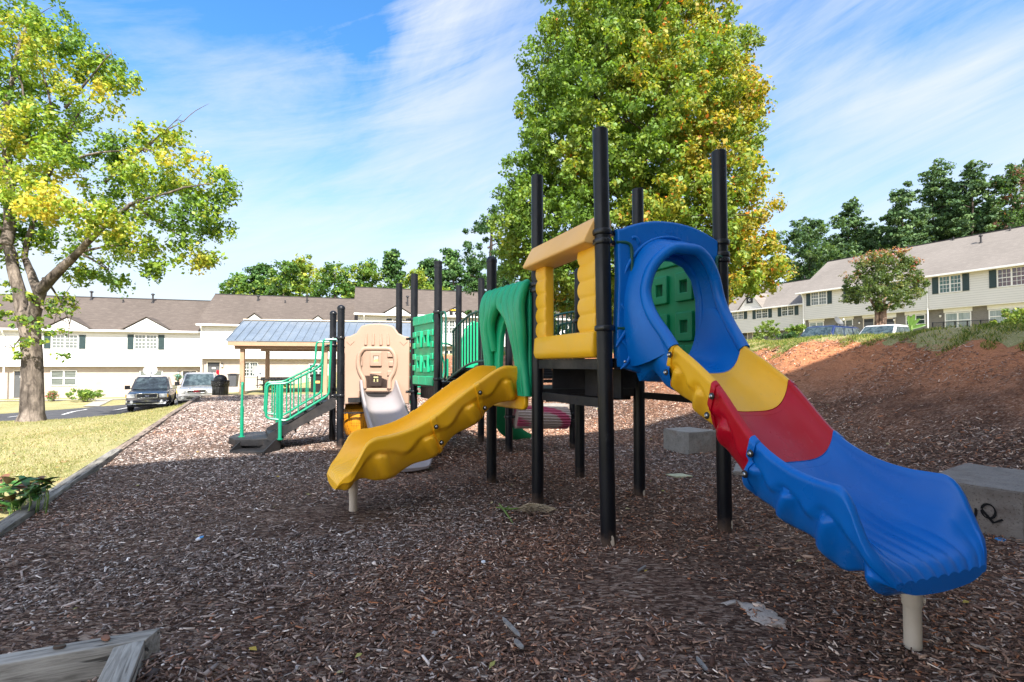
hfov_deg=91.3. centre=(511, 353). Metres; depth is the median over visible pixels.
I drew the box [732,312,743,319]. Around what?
window
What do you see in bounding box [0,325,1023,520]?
ground
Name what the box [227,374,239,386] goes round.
waste bin
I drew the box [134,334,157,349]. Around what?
window
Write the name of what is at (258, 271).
pine tree
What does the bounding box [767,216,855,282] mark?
broadleaf tree
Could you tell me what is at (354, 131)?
sky
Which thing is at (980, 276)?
apartment building
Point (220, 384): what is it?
trash can
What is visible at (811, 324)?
window
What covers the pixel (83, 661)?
timber
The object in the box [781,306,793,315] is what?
window
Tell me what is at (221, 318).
apartment building
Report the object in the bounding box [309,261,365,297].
broadleaf tree
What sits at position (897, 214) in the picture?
pine tree
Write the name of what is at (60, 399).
sidewalk
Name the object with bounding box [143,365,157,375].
satellite dish
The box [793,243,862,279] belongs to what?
broadleaf tree
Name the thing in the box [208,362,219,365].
transom window
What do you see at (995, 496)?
concrete block
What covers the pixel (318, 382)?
recycling bin
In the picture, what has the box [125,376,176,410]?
car
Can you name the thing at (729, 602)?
concrete patch
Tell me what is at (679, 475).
dry leaf
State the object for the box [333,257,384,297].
broadleaf tree
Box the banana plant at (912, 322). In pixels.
[902,314,925,330]
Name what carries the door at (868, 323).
in the apartment building at (980, 276)
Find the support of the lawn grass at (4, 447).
on the ground at (13, 406)
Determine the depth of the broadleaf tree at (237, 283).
61.49 m
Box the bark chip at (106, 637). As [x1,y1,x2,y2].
[101,634,110,640]
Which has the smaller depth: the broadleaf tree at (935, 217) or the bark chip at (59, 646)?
the bark chip at (59, 646)
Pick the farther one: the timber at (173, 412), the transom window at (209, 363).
the transom window at (209, 363)
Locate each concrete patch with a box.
[721,600,738,605]
[738,602,786,628]
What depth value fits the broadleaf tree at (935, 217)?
77.50 m
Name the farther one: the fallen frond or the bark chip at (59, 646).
the fallen frond
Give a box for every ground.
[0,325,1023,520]
[0,339,1023,681]
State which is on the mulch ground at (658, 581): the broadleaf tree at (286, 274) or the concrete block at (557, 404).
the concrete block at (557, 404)
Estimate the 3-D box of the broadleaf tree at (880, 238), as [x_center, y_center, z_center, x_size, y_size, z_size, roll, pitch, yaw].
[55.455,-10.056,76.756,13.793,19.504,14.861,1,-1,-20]
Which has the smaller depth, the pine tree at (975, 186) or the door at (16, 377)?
the door at (16, 377)
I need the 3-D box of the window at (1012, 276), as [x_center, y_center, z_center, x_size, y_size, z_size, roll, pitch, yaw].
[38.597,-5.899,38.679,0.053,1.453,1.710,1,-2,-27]
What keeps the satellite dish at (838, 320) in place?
on the ground at (13, 406)
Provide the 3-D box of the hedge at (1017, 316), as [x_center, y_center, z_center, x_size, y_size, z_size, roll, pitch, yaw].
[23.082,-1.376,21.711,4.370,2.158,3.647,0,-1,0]
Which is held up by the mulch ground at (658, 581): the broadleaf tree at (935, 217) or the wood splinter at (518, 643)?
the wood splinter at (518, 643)
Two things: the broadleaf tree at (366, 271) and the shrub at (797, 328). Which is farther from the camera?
the broadleaf tree at (366, 271)
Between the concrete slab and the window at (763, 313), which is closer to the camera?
the concrete slab
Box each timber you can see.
[0,484,70,536]
[0,628,159,681]
[57,448,121,486]
[97,640,144,681]
[115,431,149,450]
[142,418,167,431]
[162,409,179,417]
[177,404,187,410]
[185,399,194,404]
[201,394,270,397]
[273,393,336,395]
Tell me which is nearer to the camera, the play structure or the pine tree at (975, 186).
the play structure
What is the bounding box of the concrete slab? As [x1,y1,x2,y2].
[733,463,742,475]
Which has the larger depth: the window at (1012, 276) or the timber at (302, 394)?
the window at (1012, 276)
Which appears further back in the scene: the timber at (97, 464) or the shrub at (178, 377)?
the shrub at (178, 377)
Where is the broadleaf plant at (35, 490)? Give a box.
[0,473,58,514]
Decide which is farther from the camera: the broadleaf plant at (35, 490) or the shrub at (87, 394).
the shrub at (87, 394)
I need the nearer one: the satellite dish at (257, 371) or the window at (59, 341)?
the satellite dish at (257, 371)
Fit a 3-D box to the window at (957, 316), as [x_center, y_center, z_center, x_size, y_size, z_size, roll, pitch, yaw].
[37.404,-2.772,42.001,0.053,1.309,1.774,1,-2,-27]
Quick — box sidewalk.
[0,398,125,400]
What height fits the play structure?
3.614 m
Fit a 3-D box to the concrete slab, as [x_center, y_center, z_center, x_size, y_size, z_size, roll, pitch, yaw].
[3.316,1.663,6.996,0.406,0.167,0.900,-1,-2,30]
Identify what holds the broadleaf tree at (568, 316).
on the ground at (13, 406)
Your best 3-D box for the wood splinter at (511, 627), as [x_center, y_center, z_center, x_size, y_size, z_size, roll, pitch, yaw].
[-0.005,1.507,2.759,0.025,0.010,0.216,1,-2,-26]
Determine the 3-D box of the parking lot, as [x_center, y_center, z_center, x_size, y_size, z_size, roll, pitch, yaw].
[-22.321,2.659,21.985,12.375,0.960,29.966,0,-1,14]
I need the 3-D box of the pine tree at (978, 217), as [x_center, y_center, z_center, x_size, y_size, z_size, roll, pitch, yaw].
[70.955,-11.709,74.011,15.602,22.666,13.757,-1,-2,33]
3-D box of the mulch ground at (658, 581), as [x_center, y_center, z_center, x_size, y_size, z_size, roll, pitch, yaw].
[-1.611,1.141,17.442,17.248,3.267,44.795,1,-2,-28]
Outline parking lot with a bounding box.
[0,400,177,420]
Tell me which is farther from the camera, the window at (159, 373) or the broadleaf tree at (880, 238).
the broadleaf tree at (880, 238)
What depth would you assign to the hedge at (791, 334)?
33.97 m
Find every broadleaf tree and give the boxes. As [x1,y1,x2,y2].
[218,272,263,294]
[252,259,310,296]
[278,253,322,296]
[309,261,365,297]
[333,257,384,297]
[398,268,433,289]
[446,204,511,315]
[486,265,518,291]
[554,270,612,334]
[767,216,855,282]
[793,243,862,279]
[849,225,916,253]
[913,194,994,241]
[979,163,1023,228]
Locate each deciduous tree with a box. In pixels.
[0,0,243,421]
[484,0,799,349]
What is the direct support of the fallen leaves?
on the ground at (13, 406)
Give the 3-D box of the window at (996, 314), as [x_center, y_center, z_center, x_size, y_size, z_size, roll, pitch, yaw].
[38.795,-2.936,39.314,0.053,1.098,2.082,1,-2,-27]
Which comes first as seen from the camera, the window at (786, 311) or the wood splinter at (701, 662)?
the wood splinter at (701, 662)
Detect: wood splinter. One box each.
[502,617,520,636]
[514,638,523,648]
[696,656,708,672]
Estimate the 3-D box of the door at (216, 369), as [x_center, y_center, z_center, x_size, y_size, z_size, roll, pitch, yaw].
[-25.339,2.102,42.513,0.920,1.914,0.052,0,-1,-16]
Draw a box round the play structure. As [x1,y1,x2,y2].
[228,126,986,650]
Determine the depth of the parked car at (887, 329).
26.41 m
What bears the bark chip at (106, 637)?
on the timber at (83, 661)
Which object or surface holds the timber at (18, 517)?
on the ground at (13, 406)
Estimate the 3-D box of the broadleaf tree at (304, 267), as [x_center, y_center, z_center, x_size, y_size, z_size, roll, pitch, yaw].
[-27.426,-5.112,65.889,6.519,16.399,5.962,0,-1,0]
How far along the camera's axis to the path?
34.77 m
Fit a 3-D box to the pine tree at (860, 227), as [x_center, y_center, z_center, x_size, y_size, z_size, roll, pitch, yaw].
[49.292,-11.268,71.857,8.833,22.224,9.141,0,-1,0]
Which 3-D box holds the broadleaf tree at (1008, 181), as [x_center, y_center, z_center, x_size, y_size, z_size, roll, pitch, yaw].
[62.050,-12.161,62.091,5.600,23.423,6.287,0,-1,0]
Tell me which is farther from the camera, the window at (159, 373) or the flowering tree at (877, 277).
the window at (159, 373)
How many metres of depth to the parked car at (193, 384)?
29.57 m
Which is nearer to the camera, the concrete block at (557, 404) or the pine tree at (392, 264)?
the concrete block at (557, 404)
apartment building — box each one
[0,291,210,398]
[196,293,357,391]
[354,287,569,359]
[729,276,809,340]
[795,226,1023,331]
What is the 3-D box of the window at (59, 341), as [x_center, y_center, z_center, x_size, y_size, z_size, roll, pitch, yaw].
[-35.500,-0.914,39.759,1.772,1.144,0.053,0,-1,-16]
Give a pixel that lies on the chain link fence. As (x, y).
(955, 323)
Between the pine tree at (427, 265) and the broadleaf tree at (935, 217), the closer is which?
the pine tree at (427, 265)
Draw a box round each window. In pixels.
[50,370,76,385]
[51,334,78,348]
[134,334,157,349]
[139,371,162,376]
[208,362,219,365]
[245,362,257,376]
[309,364,321,377]
[443,320,454,333]
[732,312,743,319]
[756,309,767,318]
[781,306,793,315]
[809,321,823,326]
[810,291,826,305]
[839,319,852,325]
[906,314,925,324]
[939,274,961,293]
[945,311,971,328]
[988,307,1023,323]
[997,266,1023,287]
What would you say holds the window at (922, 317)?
in the apartment building at (980, 276)
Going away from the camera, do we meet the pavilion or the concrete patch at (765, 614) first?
the concrete patch at (765, 614)
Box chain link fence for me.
[932,319,995,328]
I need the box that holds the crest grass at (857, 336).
[504,319,1023,360]
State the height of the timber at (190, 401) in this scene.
0.463 m
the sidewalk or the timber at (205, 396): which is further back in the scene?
the sidewalk
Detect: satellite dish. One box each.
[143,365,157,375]
[251,366,264,387]
[834,317,843,325]
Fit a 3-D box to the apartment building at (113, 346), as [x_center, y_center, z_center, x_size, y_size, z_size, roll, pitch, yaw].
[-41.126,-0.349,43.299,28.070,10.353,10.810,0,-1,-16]
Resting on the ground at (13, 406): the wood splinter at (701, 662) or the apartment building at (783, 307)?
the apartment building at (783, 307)
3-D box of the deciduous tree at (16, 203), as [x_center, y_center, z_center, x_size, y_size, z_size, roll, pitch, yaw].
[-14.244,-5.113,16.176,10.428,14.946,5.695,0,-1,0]
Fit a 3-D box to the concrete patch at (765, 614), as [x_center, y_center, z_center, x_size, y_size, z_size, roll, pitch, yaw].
[1.467,1.537,2.942,0.200,0.030,0.287,0,-1,0]
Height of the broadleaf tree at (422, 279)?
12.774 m
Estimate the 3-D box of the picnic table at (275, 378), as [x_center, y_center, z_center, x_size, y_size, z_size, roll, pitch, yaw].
[-14.411,1.990,30.460,1.500,1.050,0.600,0,-1,0]
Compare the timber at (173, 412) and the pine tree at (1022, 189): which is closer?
the timber at (173, 412)
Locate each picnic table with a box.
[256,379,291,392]
[261,377,288,389]
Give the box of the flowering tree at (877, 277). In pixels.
[838,246,930,324]
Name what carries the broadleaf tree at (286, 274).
on the ground at (13, 406)
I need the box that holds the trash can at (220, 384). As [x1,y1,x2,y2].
[211,375,229,394]
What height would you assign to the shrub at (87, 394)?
1.156 m
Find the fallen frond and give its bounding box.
[496,503,559,522]
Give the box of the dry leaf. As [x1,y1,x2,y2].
[666,473,692,477]
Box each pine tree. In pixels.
[242,262,273,294]
[380,248,407,287]
[409,257,439,287]
[428,247,471,290]
[452,258,486,291]
[827,196,882,256]
[876,181,933,251]
[909,158,966,242]
[936,159,1006,240]
[954,196,1018,237]
[1014,158,1023,224]
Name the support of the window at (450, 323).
in the apartment building at (374, 304)
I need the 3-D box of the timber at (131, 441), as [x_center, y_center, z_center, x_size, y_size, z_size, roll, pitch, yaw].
[-7.344,1.765,9.709,0.135,0.205,2.788,1,-2,-28]
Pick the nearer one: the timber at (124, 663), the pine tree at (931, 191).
the timber at (124, 663)
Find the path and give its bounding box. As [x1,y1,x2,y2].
[85,399,112,405]
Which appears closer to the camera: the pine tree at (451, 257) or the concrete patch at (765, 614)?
the concrete patch at (765, 614)
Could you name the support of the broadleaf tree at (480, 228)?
on the ground at (13, 406)
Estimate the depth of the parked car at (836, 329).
27.63 m
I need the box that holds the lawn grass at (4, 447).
[0,402,184,487]
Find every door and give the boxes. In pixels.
[14,375,19,397]
[208,367,219,374]
[864,322,872,326]
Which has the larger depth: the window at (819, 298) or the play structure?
the window at (819, 298)
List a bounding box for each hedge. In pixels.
[776,331,800,338]
[989,307,1023,324]
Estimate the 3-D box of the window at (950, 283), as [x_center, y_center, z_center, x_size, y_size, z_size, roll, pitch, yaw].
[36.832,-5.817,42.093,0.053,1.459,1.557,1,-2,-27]
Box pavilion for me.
[226,319,410,394]
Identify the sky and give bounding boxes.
[0,0,1023,299]
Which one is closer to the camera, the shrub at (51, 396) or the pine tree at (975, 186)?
the shrub at (51, 396)
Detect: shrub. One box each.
[45,390,59,400]
[65,388,105,401]
[173,374,182,381]
[752,320,780,339]
[783,323,806,336]
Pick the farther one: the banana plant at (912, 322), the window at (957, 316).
the window at (957, 316)
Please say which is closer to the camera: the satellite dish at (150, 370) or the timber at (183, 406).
the timber at (183, 406)
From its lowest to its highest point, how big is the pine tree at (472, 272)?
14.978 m
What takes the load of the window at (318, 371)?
in the apartment building at (221, 318)
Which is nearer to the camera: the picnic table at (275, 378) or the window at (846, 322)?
the picnic table at (275, 378)
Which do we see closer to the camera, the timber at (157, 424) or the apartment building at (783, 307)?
the timber at (157, 424)
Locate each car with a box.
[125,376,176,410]
[175,371,216,403]
[800,324,859,337]
[860,324,909,334]
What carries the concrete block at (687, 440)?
on the mulch ground at (658, 581)
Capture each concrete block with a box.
[544,403,568,407]
[663,427,715,454]
[938,463,1023,541]
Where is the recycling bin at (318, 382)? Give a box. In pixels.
[311,374,322,391]
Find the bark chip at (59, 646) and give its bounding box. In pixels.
[53,644,65,648]
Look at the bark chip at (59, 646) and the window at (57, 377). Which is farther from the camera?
the window at (57, 377)
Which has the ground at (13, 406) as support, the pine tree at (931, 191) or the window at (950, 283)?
the pine tree at (931, 191)
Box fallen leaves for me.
[5,324,1023,672]
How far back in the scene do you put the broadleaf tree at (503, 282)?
48.27 m
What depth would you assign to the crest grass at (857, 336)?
11.45 m
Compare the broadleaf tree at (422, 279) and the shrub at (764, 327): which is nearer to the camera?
the shrub at (764, 327)
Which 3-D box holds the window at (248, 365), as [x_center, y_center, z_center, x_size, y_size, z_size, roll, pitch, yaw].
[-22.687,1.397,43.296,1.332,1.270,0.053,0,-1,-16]
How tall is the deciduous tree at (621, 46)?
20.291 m
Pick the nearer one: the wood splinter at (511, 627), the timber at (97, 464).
the wood splinter at (511, 627)

